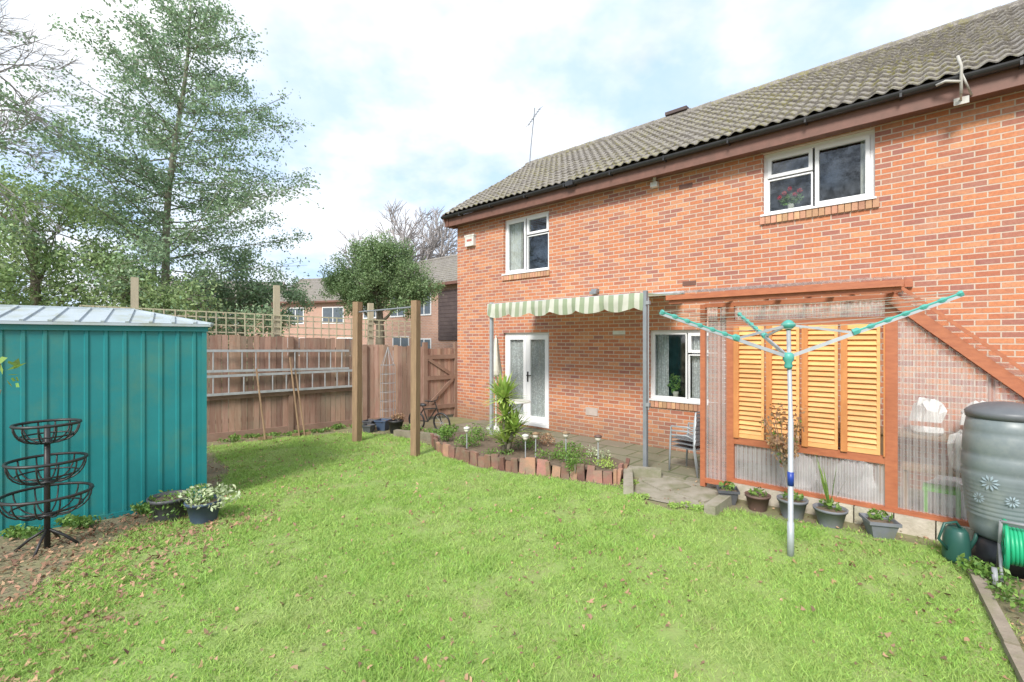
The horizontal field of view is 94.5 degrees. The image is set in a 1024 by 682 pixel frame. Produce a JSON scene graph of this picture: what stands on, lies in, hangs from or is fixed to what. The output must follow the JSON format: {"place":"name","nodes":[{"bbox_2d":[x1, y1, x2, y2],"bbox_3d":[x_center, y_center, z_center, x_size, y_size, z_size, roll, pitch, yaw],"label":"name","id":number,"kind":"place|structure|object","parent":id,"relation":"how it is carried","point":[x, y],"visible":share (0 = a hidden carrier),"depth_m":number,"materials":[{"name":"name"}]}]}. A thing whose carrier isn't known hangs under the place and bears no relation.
{"place":"outdoors","nodes":[
{"label":"outdoors","id":0,"kind":"place"},
{"bbox_2d":[144,281,286,364],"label":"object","id":1,"kind":"structure","parent":0,"point":[235,307],"depth_m":36.91,"materials":[{"name":"plant"}]},
{"bbox_2d":[0,0,1016,306],"label":"sky","id":2,"kind":"structure","parent":0,"point":[422,104],"materials":[{"name":"white"}]},
{"bbox_2d":[0,431,1023,681],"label":"lawn","id":3,"kind":"structure","parent":0,"point":[672,631],"depth_m":3.43,"materials":[{"name":"plant"}]},
{"bbox_2d":[0,357,24,392],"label":"rose bush","id":4,"kind":"object","parent":3,"relation":"on","point":[16,364],"visible":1,"depth_m":2.51,"materials":[{"name":"green plant"}]},
{"bbox_2d":[142,489,192,521],"bbox_3d":[-3.614,1.727,5.011,0.456,0.343,0.427,0,0,0],"label":"plant pot","id":5,"kind":"object","parent":3,"relation":"on","point":[167,505],"visible":0.88,"depth_m":4.90,"materials":[{"name":"plastic"}]},
{"bbox_2d":[178,482,240,524],"bbox_3d":[-3.121,1.674,4.913,0.615,0.412,0.420,0,0,0],"label":"plant pot","id":6,"kind":"object","parent":3,"relation":"on","point":[205,507],"visible":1,"depth_m":4.86,"materials":[{"name":"plastic"}]},
{"bbox_2d":[255,368,271,439],"bbox_3d":[-4.790,1.195,8.997,0.416,1.338,0.216,0,0,20],"label":"garden tool","id":7,"kind":"object","parent":3,"relation":"on","point":[265,437],"visible":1,"depth_m":9.00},
{"bbox_2d":[289,357,305,435],"bbox_3d":[-4.310,1.095,9.357,0.416,1.537,0.216,0,0,20],"label":"garden tool","id":8,"kind":"object","parent":3,"relation":"on","point":[296,434],"visible":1,"depth_m":9.37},
{"bbox_2d":[295,370,310,435],"bbox_3d":[-4.230,1.220,9.417,0.416,1.288,0.216,0,0,20],"label":"garden tool","id":9,"kind":"object","parent":3,"relation":"on","point":[307,433],"visible":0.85,"depth_m":9.43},
{"bbox_2d":[352,302,361,441],"bbox_3d":[-2.895,0.600,8.860,0.134,2.661,0.130,0,0,27],"label":"timber upright","id":10,"kind":"object","parent":3,"relation":"on","point":[357,374],"visible":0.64,"depth_m":8.81,"materials":[{"name":"wood"}]},
{"bbox_2d":[410,300,420,456],"bbox_3d":[-1.575,0.635,7.730,0.121,2.591,0.116,0,0,27],"label":"timber upright","id":11,"kind":"object","parent":3,"relation":"on","point":[415,378],"visible":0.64,"depth_m":7.69,"materials":[{"name":"wood"}]},
{"bbox_2d":[630,492,651,499],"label":"shrub","id":12,"kind":"object","parent":3,"relation":"on","point":[643,497],"visible":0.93,"depth_m":5.62,"materials":[{"name":"green plant"}]},
{"bbox_2d":[659,290,964,556],"bbox_3d":[2.489,0.761,4.530,2.229,2.297,1.492,0,0,11],"label":"rotary clothes airer","id":13,"kind":"object","parent":3,"relation":"on","point":[788,326],"visible":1,"depth_m":4.09,"materials":[{"name":"grey plastic"}]},
{"bbox_2d":[937,521,978,564],"bbox_3d":[3.818,1.680,4.011,0.375,0.380,0.201,0,0,27],"label":"watering can","id":14,"kind":"object","parent":3,"relation":"on","point":[955,542],"visible":0.82,"depth_m":3.99,"materials":[{"name":"green plastic"}]},
{"bbox_2d":[1004,642,1023,681],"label":"timber edging","id":15,"kind":"object","parent":3,"relation":"on","point":[1014,654],"visible":1,"depth_m":2.73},
{"bbox_2d":[0,365,1023,651],"bbox_3d":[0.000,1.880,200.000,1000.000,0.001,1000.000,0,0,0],"label":"ground","id":16,"kind":"structure","parent":0,"point":[6,543],"depth_m":4.51,"materials":[{"name":"soil"}]},
{"bbox_2d":[0,523,43,539],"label":"shrub","id":17,"kind":"object","parent":16,"relation":"on","point":[11,531],"visible":0.96,"depth_m":4.47,"materials":[{"name":"green plant"}]},
{"bbox_2d":[0,0,87,239],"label":"bare tree","id":18,"kind":"object","parent":16,"relation":"on","point":[26,103],"visible":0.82,"depth_m":10.20,"materials":[{"name":"brown plant"}]},
{"bbox_2d":[0,418,94,556],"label":"basket planter stand","id":19,"kind":"object","parent":16,"relation":"on","point":[46,482],"visible":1,"depth_m":4.28,"materials":[{"name":"black metal"}]},
{"bbox_2d":[54,513,100,528],"bbox_3d":[-4.381,1.819,4.756,0.435,0.162,0.257,0,0,0],"label":"shrub","id":20,"kind":"object","parent":16,"relation":"on","point":[72,521],"visible":0.99,"depth_m":4.73,"materials":[{"name":"green plant"}]},
{"bbox_2d":[0,304,213,535],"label":"metal shed","id":21,"kind":"structure","parent":16,"relation":"on","point":[128,386],"depth_m":5.03,"materials":[{"name":"metal"}]},
{"bbox_2d":[0,151,229,327],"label":"holly bush","id":22,"kind":"object","parent":16,"relation":"on","point":[36,272],"visible":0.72,"depth_m":10.79,"materials":[{"name":"green plant"}]},
{"bbox_2d":[131,277,138,309],"bbox_3d":[-6.660,0.380,8.360,0.110,3.000,0.110,0,0,-37],"label":"timber post","id":23,"kind":"object","parent":16,"relation":"on","point":[135,292],"visible":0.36,"depth_m":8.32,"materials":[{"name":"brown wood"}]},
{"bbox_2d":[130,501,150,514],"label":"shrub","id":24,"kind":"object","parent":16,"relation":"on","point":[140,510],"visible":0.37,"depth_m":5.10,"materials":[{"name":"green plant"}]},
{"bbox_2d":[0,0,323,363],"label":"pine tree","id":25,"kind":"object","parent":16,"relation":"on","point":[159,247],"visible":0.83,"depth_m":12.35,"materials":[{"name":"green plant"}]},
{"bbox_2d":[171,303,284,372],"bbox_3d":[-15.399,0.134,17.513,13.390,3.640,1.753,0,0,-3],"label":"garden hedge","id":26,"kind":"object","parent":16,"relation":"on","point":[260,330],"visible":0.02,"depth_m":17.73,"materials":[{"name":"green plant"}]},
{"bbox_2d":[217,432,241,442],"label":"shrub","id":27,"kind":"object","parent":16,"relation":"on","point":[233,438],"visible":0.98,"depth_m":8.80,"materials":[{"name":"green plant"}]},
{"bbox_2d":[171,239,317,339],"bbox_3d":[-8.234,-0.682,14.491,4.410,5.133,2.357,0,0,0],"label":"evergreen bush","id":28,"kind":"object","parent":16,"relation":"on","point":[293,297],"visible":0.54,"depth_m":14.45,"materials":[{"name":"green plant"}]},
{"bbox_2d":[273,285,279,397],"bbox_3d":[-4.836,0.370,9.728,0.110,3.020,0.110,0,0,-37],"label":"timber post","id":29,"kind":"object","parent":16,"relation":"on","point":[276,299],"visible":0.43,"depth_m":9.69,"materials":[{"name":"brown wood"}]},
{"bbox_2d":[79,305,421,337],"bbox_3d":[-4.694,-0.335,9.726,6.215,0.534,0.026,0,0,-37],"label":"trellis","id":30,"kind":"object","parent":29,"relation":"attached to","point":[289,327],"visible":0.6,"depth_m":9.68,"materials":[{"name":"brown wood"}]},
{"bbox_2d":[207,334,351,441],"bbox_3d":[-6.157,0.823,8.485,6.845,2.134,0.145,0,0,-37],"label":"board fence","id":31,"kind":"object","parent":16,"relation":"on","point":[326,409],"visible":0.43,"depth_m":9.52,"materials":[{"name":"wood"}]},
{"bbox_2d":[207,350,348,372],"bbox_3d":[-4.602,0.385,9.491,2.650,0.455,0.030,0,0,-37],"label":"aluminium ladder","id":32,"kind":"object","parent":31,"relation":"hanging from","point":[269,369],"visible":0.95,"depth_m":9.38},
{"bbox_2d":[207,369,351,396],"bbox_3d":[-4.542,0.820,9.536,2.800,0.405,0.030,0,0,-37],"label":"aluminium ladder","id":33,"kind":"object","parent":31,"relation":"hanging from","point":[267,391],"visible":0.88,"depth_m":9.39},
{"bbox_2d":[207,387,351,400],"bbox_3d":[-4.610,1.050,9.560,2.921,0.110,0.030,0,0,-37],"label":"support board","id":34,"kind":"object","parent":31,"relation":"attached to","point":[223,397],"visible":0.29,"depth_m":9.47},
{"bbox_2d":[267,278,351,366],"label":"brick house","id":35,"kind":"structure","parent":16,"relation":"on","point":[328,307],"depth_m":31.14,"materials":[{"name":"brick"}]},
{"bbox_2d":[289,307,303,323],"bbox_3d":[-14.410,-1.670,31.520,1.300,1.100,0.028,0,0,14],"label":"window","id":36,"kind":"structure","parent":35,"relation":"in","point":[301,313],"depth_m":31.47,"materials":[{"name":"plastic"}]},
{"bbox_2d":[322,307,343,323],"bbox_3d":[-11.652,-1.670,30.811,1.600,1.100,0.028,0,0,14],"label":"window","id":37,"kind":"structure","parent":35,"relation":"in","point":[326,311],"depth_m":30.81,"materials":[{"name":"plastic"}]},
{"bbox_2d":[362,423,375,432],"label":"plant pot","id":38,"kind":"object","parent":16,"relation":"on","point":[368,428],"visible":0.9,"depth_m":9.68,"materials":[{"name":"plastic"}]},
{"bbox_2d":[367,303,373,344],"bbox_3d":[-3.260,0.505,10.910,0.110,2.750,0.110,0,0,-37],"label":"timber post","id":39,"kind":"object","parent":16,"relation":"on","point":[370,315],"visible":0.36,"depth_m":10.87,"materials":[{"name":"brown wood"}]},
{"bbox_2d":[315,225,446,344],"bbox_3d":[-4.372,-0.968,15.889,4.386,5.706,2.662,0,0,0],"label":"yew tree","id":40,"kind":"object","parent":16,"relation":"on","point":[380,269],"visible":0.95,"depth_m":15.64,"materials":[{"name":"green plant"}]},
{"bbox_2d":[374,418,389,430],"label":"plant pot","id":41,"kind":"object","parent":16,"relation":"on","point":[382,424],"visible":0.93,"depth_m":9.91,"materials":[{"name":"plastic"}]},
{"bbox_2d":[380,347,395,417],"bbox_3d":[-2.750,1.004,10.500,0.348,1.752,0.330,0,0,0],"label":"wire obelisk","id":42,"kind":"object","parent":16,"relation":"on","point":[388,353],"visible":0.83,"depth_m":10.50,"materials":[{"name":"grey metal"}]},
{"bbox_2d":[362,345,423,424],"bbox_3d":[-2.699,0.985,10.888,1.422,1.810,0.145,0,0,-26],"label":"board fence","id":43,"kind":"object","parent":16,"relation":"on","point":[373,357],"visible":0.66,"depth_m":10.80,"materials":[{"name":"wood"}]},
{"bbox_2d":[387,419,403,433],"bbox_3d":[-2.380,1.750,9.700,0.330,0.260,0.326,0,0,0],"label":"plant pot","id":44,"kind":"object","parent":16,"relation":"on","point":[394,424],"visible":0.91,"depth_m":9.59,"materials":[{"name":"black plastic"}]},
{"bbox_2d":[335,198,456,284],"bbox_3d":[-6.473,-3.290,27.287,7.245,10.381,8.773,0,0,-28],"label":"bare tree","id":45,"kind":"object","parent":16,"relation":"on","point":[422,250],"visible":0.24,"depth_m":26.62,"materials":[{"name":"brown plant"}]},
{"bbox_2d":[355,201,456,259],"bbox_3d":[-4.501,-3.424,28.965,7.773,10.635,6.972,0,0,26],"label":"bare tree","id":46,"kind":"object","parent":16,"relation":"on","point":[437,228],"visible":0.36,"depth_m":27.92,"materials":[{"name":"brown plant"}]},
{"bbox_2d":[362,254,456,348],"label":"brick house","id":47,"kind":"structure","parent":16,"relation":"on","point":[439,323],"depth_m":20.54,"materials":[{"name":"brick"}]},
{"bbox_2d":[392,336,408,346],"bbox_3d":[-5.154,0.430,21.946,1.300,1.300,0.028,0,0,42],"label":"window","id":48,"kind":"structure","parent":47,"relation":"in","point":[403,342],"depth_m":21.91,"materials":[{"name":"plastic"}]},
{"bbox_2d":[421,294,431,315],"bbox_3d":[-3.855,-1.620,20.768,1.000,1.000,0.028,0,0,42],"label":"window","id":49,"kind":"structure","parent":47,"relation":"in","point":[425,310],"depth_m":20.62,"materials":[{"name":"plastic"}]},
{"bbox_2d":[393,429,440,443],"bbox_3d":[-1.740,1.820,9.033,1.298,0.140,0.268,0,0,36],"label":"log edging","id":50,"kind":"object","parent":16,"relation":"on","point":[406,434],"visible":0.36,"depth_m":9.14,"materials":[{"name":"stone"}]},
{"bbox_2d":[408,396,450,429],"bbox_3d":[-1.742,1.523,9.871,0.423,0.750,1.038,0,0,-42],"label":"bicycle","id":51,"kind":"object","parent":16,"relation":"on","point":[424,409],"visible":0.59,"depth_m":9.80,"materials":[{"name":"black metal"}]},
{"bbox_2d":[422,342,456,420],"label":"garden gate","id":52,"kind":"structure","parent":16,"relation":"on","point":[440,372],"depth_m":11.44,"materials":[{"name":"wood"}]},
{"bbox_2d":[0,429,1023,681],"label":"fallen leaves","id":53,"kind":"object","parent":16,"relation":"on","point":[66,585],"visible":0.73,"depth_m":3.83,"materials":[{"name":"brown plant"}]},
{"bbox_2d":[430,431,629,484],"bbox_3d":[0.151,1.782,7.575,3.763,0.273,1.617,0,0,44],"label":"raised flower bed","id":54,"kind":"object","parent":16,"relation":"on","point":[474,455],"visible":0.64,"depth_m":6.95,"materials":[{"name":"ceramic"}]},
{"bbox_2d":[437,424,454,441],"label":"shrub","id":55,"kind":"object","parent":54,"relation":"on","point":[447,432],"visible":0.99,"depth_m":8.13,"materials":[{"name":"green plant"}]},
{"bbox_2d":[454,434,480,446],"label":"shrub","id":56,"kind":"object","parent":54,"relation":"on","point":[469,441],"visible":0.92,"depth_m":7.72,"materials":[{"name":"green plant"}]},
{"bbox_2d":[466,423,499,440],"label":"shrub","id":57,"kind":"object","parent":54,"relation":"on","point":[475,433],"visible":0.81,"depth_m":8.31,"materials":[{"name":"green plant"}]},
{"bbox_2d":[481,371,531,453],"bbox_3d":[-0.107,1.105,7.352,0.901,1.354,0.920,0,0,0],"label":"yucca plant","id":58,"kind":"object","parent":54,"relation":"on","point":[511,424],"visible":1,"depth_m":7.28,"materials":[{"name":"green plant"}]},
{"bbox_2d":[495,432,539,449],"bbox_3d":[0.095,1.624,7.679,0.745,0.312,0.590,0,0,0],"label":"shrub","id":59,"kind":"object","parent":54,"relation":"on","point":[528,444],"visible":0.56,"depth_m":7.60,"materials":[{"name":"green plant"}]},
{"bbox_2d":[529,432,555,445],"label":"shrub","id":60,"kind":"object","parent":54,"relation":"on","point":[546,437],"visible":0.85,"depth_m":7.95,"materials":[{"name":"brown plant"}]},
{"bbox_2d":[534,447,567,459],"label":"shrub","id":61,"kind":"object","parent":54,"relation":"on","point":[551,453],"visible":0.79,"depth_m":6.91,"materials":[{"name":"green plant"}]},
{"bbox_2d":[555,440,586,455],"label":"shrub","id":62,"kind":"object","parent":54,"relation":"on","point":[567,446],"visible":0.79,"depth_m":7.20,"materials":[{"name":"green plant"}]},
{"bbox_2d":[564,457,583,473],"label":"shrub","id":63,"kind":"object","parent":54,"relation":"on","point":[573,465],"visible":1,"depth_m":6.38,"materials":[{"name":"green plant"}]},
{"bbox_2d":[557,447,597,464],"bbox_3d":[0.936,1.633,6.668,0.600,0.274,0.330,0,0,0],"label":"shrub","id":64,"kind":"object","parent":54,"relation":"on","point":[568,455],"visible":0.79,"depth_m":6.66,"materials":[{"name":"green plant"}]},
{"bbox_2d":[586,444,612,458],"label":"shrub","id":65,"kind":"object","parent":54,"relation":"on","point":[600,454],"visible":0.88,"depth_m":7.02,"materials":[{"name":"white plant"}]},
{"bbox_2d":[593,456,616,468],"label":"shrub","id":66,"kind":"object","parent":54,"relation":"on","point":[609,464],"visible":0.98,"depth_m":6.43,"materials":[{"name":"green plant"}]},
{"bbox_2d":[623,468,632,494],"bbox_3d":[1.520,1.830,6.200,0.120,0.120,0.864,0,0,13],"label":"kerb stone","id":67,"kind":"object","parent":16,"relation":"on","point":[627,481],"visible":0.86,"depth_m":5.97,"materials":[{"name":"concrete"}]},
{"bbox_2d":[627,465,660,477],"bbox_3d":[1.835,1.820,6.570,0.452,0.120,0.140,0,0,18],"label":"kerb stone","id":68,"kind":"object","parent":16,"relation":"on","point":[649,472],"visible":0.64,"depth_m":6.51,"materials":[{"name":"concrete"}]},
{"bbox_2d":[667,500,692,509],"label":"shrub","id":69,"kind":"object","parent":16,"relation":"on","point":[674,505],"visible":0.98,"depth_m":5.33,"materials":[{"name":"green plant"}]},
{"bbox_2d":[704,494,737,516],"bbox_3d":[2.370,1.830,5.350,0.120,0.130,0.736,0,0,43],"label":"kerb stone","id":70,"kind":"object","parent":16,"relation":"on","point":[717,504],"visible":0.64,"depth_m":5.18,"materials":[{"name":"concrete"}]},
{"bbox_2d":[716,480,739,504],"bbox_3d":[2.504,1.750,5.501,0.237,0.259,0.237,0,0,18],"label":"plant pot","id":71,"kind":"object","parent":16,"relation":"on","point":[732,490],"visible":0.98,"depth_m":5.44,"materials":[{"name":"plastic"}]},
{"bbox_2d":[441,0,1023,489],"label":"brick house","id":72,"kind":"structure","parent":16,"relation":"on","point":[891,160],"depth_m":7.37,"materials":[{"name":"brick"}]},
{"bbox_2d":[501,211,549,280],"bbox_3d":[0.328,-2.037,10.284,1.341,1.365,0.230,0,0,42],"label":"window","id":73,"kind":"structure","parent":72,"relation":"in","point":[514,227],"depth_m":10.46,"materials":[{"name":"plastic"}]},
{"bbox_2d":[505,332,548,427],"bbox_3d":[0.328,0.815,10.278,1.290,1.990,0.140,0,0,42],"label":"door","id":74,"kind":"structure","parent":72,"relation":"in","point":[526,354],"depth_m":10.23,"materials":[{"name":"plastic"}]},
{"bbox_2d":[667,373,680,396],"bbox_3d":[2.804,0.766,8.186,0.238,0.428,0.119,0,0,42],"label":"potted houseplant","id":75,"kind":"object","parent":72,"relation":"on","point":[672,379],"visible":0.98,"depth_m":8.16,"materials":[{"name":"plant"}]},
{"bbox_2d":[649,329,725,410],"bbox_3d":[2.931,0.477,7.944,1.341,1.335,0.240,0,0,42],"label":"window","id":76,"kind":"structure","parent":72,"relation":"in","point":[660,397],"depth_m":8.04,"materials":[{"name":"plastic"}]},
{"bbox_2d":[777,186,803,208],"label":"potted geranium","id":77,"kind":"object","parent":72,"relation":"on","point":[791,200],"visible":0.98,"depth_m":6.97,"materials":[{"name":"plant"}]},
{"bbox_2d":[760,129,878,224],"bbox_3d":[4.313,-2.273,6.704,1.416,1.055,0.250,0,0,42],"label":"window","id":78,"kind":"structure","parent":72,"relation":"in","point":[867,138],"depth_m":6.65,"materials":[{"name":"plastic"}]},
{"bbox_2d":[936,55,972,105],"bbox_3d":[5.064,-2.972,5.425,0.316,0.504,0.186,0,0,42],"label":"wall bracket","id":79,"kind":"object","parent":72,"relation":"attached to","point":[960,100],"depth_m":5.36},
{"bbox_2d":[744,487,770,511],"bbox_3d":[2.742,1.744,5.287,0.268,0.273,0.265,0,0,0],"label":"plant pot","id":80,"kind":"object","parent":16,"relation":"on","point":[757,500],"visible":1,"depth_m":5.22,"materials":[{"name":"ceramic"}]},
{"bbox_2d":[776,489,808,519],"bbox_3d":[2.994,1.738,5.059,0.299,0.284,0.296,0,0,0],"label":"plant pot","id":81,"kind":"object","parent":16,"relation":"on","point":[800,502],"visible":0.83,"depth_m":5.00,"materials":[{"name":"plastic"}]},
{"bbox_2d":[759,403,806,480],"bbox_3d":[2.896,1.195,5.082,0.423,1.073,0.386,0,0,-39],"label":"dry shrub","id":82,"kind":"object","parent":81,"relation":"in","point":[781,446],"visible":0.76,"depth_m":5.05,"materials":[{"name":"brown plant"}]},
{"bbox_2d":[812,497,848,528],"bbox_3d":[3.247,1.741,4.832,0.309,0.277,0.306,0,0,0],"label":"plant pot","id":83,"kind":"object","parent":16,"relation":"on","point":[833,516],"visible":0.98,"depth_m":4.77,"materials":[{"name":"plastic"}]},
{"bbox_2d":[812,453,847,506],"bbox_3d":[3.222,1.454,4.850,0.302,0.570,0.234,0,0,0],"label":"iris clump","id":84,"kind":"object","parent":83,"relation":"in","point":[825,488],"visible":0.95,"depth_m":4.84,"materials":[{"name":"green plant"}]},
{"bbox_2d":[666,279,1023,540],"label":"lean to greenhouse","id":85,"kind":"object","parent":16,"relation":"on","point":[740,414],"visible":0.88,"depth_m":5.14,"materials":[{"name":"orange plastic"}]},
{"bbox_2d":[779,452,817,489],"bbox_3d":[3.623,1.631,6.014,0.409,0.438,0.419,0,0,8],"label":"plastic sack","id":86,"kind":"object","parent":85,"relation":"on","point":[801,461],"visible":0.58,"depth_m":5.86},
{"bbox_2d":[833,459,877,498],"bbox_3d":[4.128,1.633,5.692,0.400,0.433,0.421,0,0,2],"label":"plastic sack","id":87,"kind":"object","parent":85,"relation":"on","point":[858,474],"visible":0.91,"depth_m":5.56,"materials":[{"name":"plastic"}]},
{"bbox_2d":[774,419,949,493],"bbox_3d":[4.627,1.475,5.869,2.500,0.750,0.430,0,0,42],"label":"potting bench","id":88,"kind":"object","parent":85,"relation":"on","point":[913,434],"visible":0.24,"depth_m":5.75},
{"bbox_2d":[909,397,946,435],"bbox_3d":[4.915,0.883,5.604,0.290,0.433,0.325,0,0,-14],"label":"plastic sack","id":89,"kind":"object","parent":88,"relation":"on","point":[928,410],"visible":0.93,"depth_m":5.51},
{"bbox_2d":[901,461,961,508],"bbox_3d":[4.407,1.575,4.768,0.750,0.550,0.300,0,0,42],"label":"side table","id":90,"kind":"object","parent":85,"relation":"on","point":[926,468],"visible":0.39,"depth_m":4.88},
{"bbox_2d":[947,430,961,472],"bbox_3d":[4.510,1.083,4.690,0.299,0.433,0.257,0,0,42],"label":"plastic sack","id":91,"kind":"object","parent":90,"relation":"on","point":[954,447],"visible":0.32,"depth_m":4.69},
{"bbox_2d":[922,482,960,517],"bbox_3d":[4.309,1.660,4.755,0.280,0.380,0.250,0,0,42],"label":"plastic stool","id":92,"kind":"object","parent":85,"relation":"on","point":[942,489],"visible":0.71,"depth_m":4.72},
{"bbox_2d":[927,475,967,519],"bbox_3d":[4.677,1.631,5.047,0.438,0.439,0.426,0,0,42],"label":"plastic sack","id":93,"kind":"object","parent":85,"relation":"on","point":[941,504],"visible":0.48,"depth_m":4.96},
{"bbox_2d":[859,508,901,539],"bbox_3d":[3.544,1.746,4.564,0.266,0.268,0.266,0,0,18],"label":"plant pot","id":94,"kind":"object","parent":16,"relation":"on","point":[883,525],"visible":1,"depth_m":4.50,"materials":[{"name":"plastic"}]},
{"bbox_2d":[956,553,1023,606],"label":"shrub","id":95,"kind":"object","parent":16,"relation":"on","point":[974,564],"visible":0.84,"depth_m":3.61,"materials":[{"name":"green plant"}]},
{"bbox_2d":[960,401,1023,578],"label":"water butt","id":96,"kind":"object","parent":16,"relation":"on","point":[992,461],"visible":0.98,"depth_m":3.85,"materials":[{"name":"plastic"}]},
{"bbox_2d":[966,555,1019,647],"bbox_3d":[3.475,1.855,3.490,0.070,0.070,1.554,0,0,36],"label":"timber edging","id":97,"kind":"object","parent":16,"relation":"on","point":[1001,625],"visible":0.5,"depth_m":3.19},
{"bbox_2d":[991,519,1023,587],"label":"hose reel","id":98,"kind":"object","parent":16,"relation":"on","point":[1010,546],"visible":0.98,"depth_m":3.58,"materials":[{"name":"green plastic"}]},
{"bbox_2d":[992,587,1023,612],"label":"shrub","id":99,"kind":"object","parent":16,"relation":"on","point":[1012,603],"visible":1,"depth_m":3.29,"materials":[{"name":"green plant"}]},
{"bbox_2d":[433,420,738,482],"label":"patio","id":100,"kind":"structure","parent":0,"point":[622,451],"depth_m":7.86,"materials":[{"name":"stone"}]},
{"bbox_2d":[486,335,502,431],"bbox_3d":[-0.334,0.865,9.851,0.400,1.970,0.400,0,0,0],"label":"closed parasol","id":101,"kind":"object","parent":100,"relation":"on","point":[497,367],"visible":0.61,"depth_m":9.79,"materials":[{"name":"fabric"}]},
{"bbox_2d":[509,399,530,433],"bbox_3d":[0.056,1.505,9.163,0.620,0.700,0.620,0,0,0],"label":"bistro table","id":102,"kind":"object","parent":100,"relation":"on","point":[519,401],"visible":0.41,"depth_m":9.04,"materials":[{"name":"white paint"}]},
{"bbox_2d":[487,290,684,466],"bbox_3d":[1.228,0.520,8.335,3.250,2.720,1.560,0,0,42],"label":"garden awning","id":103,"kind":"object","parent":100,"relation":"on","point":[610,303],"visible":0.97,"depth_m":7.41,"materials":[{"name":"fabric"}]},
{"bbox_2d":[669,419,708,477],"bbox_3d":[2.547,1.468,6.707,0.427,0.769,0.476,0,0,-35],"label":"stacking chair","id":104,"kind":"object","parent":100,"relation":"on","point":[687,447],"visible":0.6,"depth_m":6.60,"materials":[{"name":"grey metal"}]},
{"bbox_2d":[668,414,710,472],"bbox_3d":[2.547,1.408,6.707,0.427,0.769,0.476,0,0,-35],"label":"stacking chair","id":105,"kind":"object","parent":104,"relation":"on","point":[685,442],"visible":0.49,"depth_m":6.62,"materials":[{"name":"grey metal"}]},
{"bbox_2d":[668,410,711,468],"bbox_3d":[2.547,1.348,6.707,0.427,0.769,0.476,0,0,-35],"label":"stacking chair","id":106,"kind":"object","parent":104,"relation":"on","point":[683,437],"visible":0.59,"depth_m":6.60,"materials":[{"name":"grey metal"}]},
{"bbox_2d":[634,476,716,507],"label":"path","id":107,"kind":"structure","parent":0,"point":[654,493],"depth_m":5.84,"materials":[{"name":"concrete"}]},
{"bbox_2d":[642,477,690,491],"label":"paving slab","id":108,"kind":"structure","parent":107,"relation":"on","point":[665,484],"depth_m":6.10,"materials":[{"name":"concrete"}]},
{"bbox_2d":[674,485,718,502],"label":"paving slab","id":109,"kind":"structure","parent":107,"relation":"on","point":[702,494],"depth_m":5.74,"materials":[{"name":"stone"}]},
{"bbox_2d":[959,401,985,424],"bbox_3d":[5.203,0.881,5.251,0.368,0.439,0.361,0,0,-39],"label":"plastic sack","id":110,"kind":"object","parent":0,"point":[963,416],"visible":0.12,"depth_m":5.30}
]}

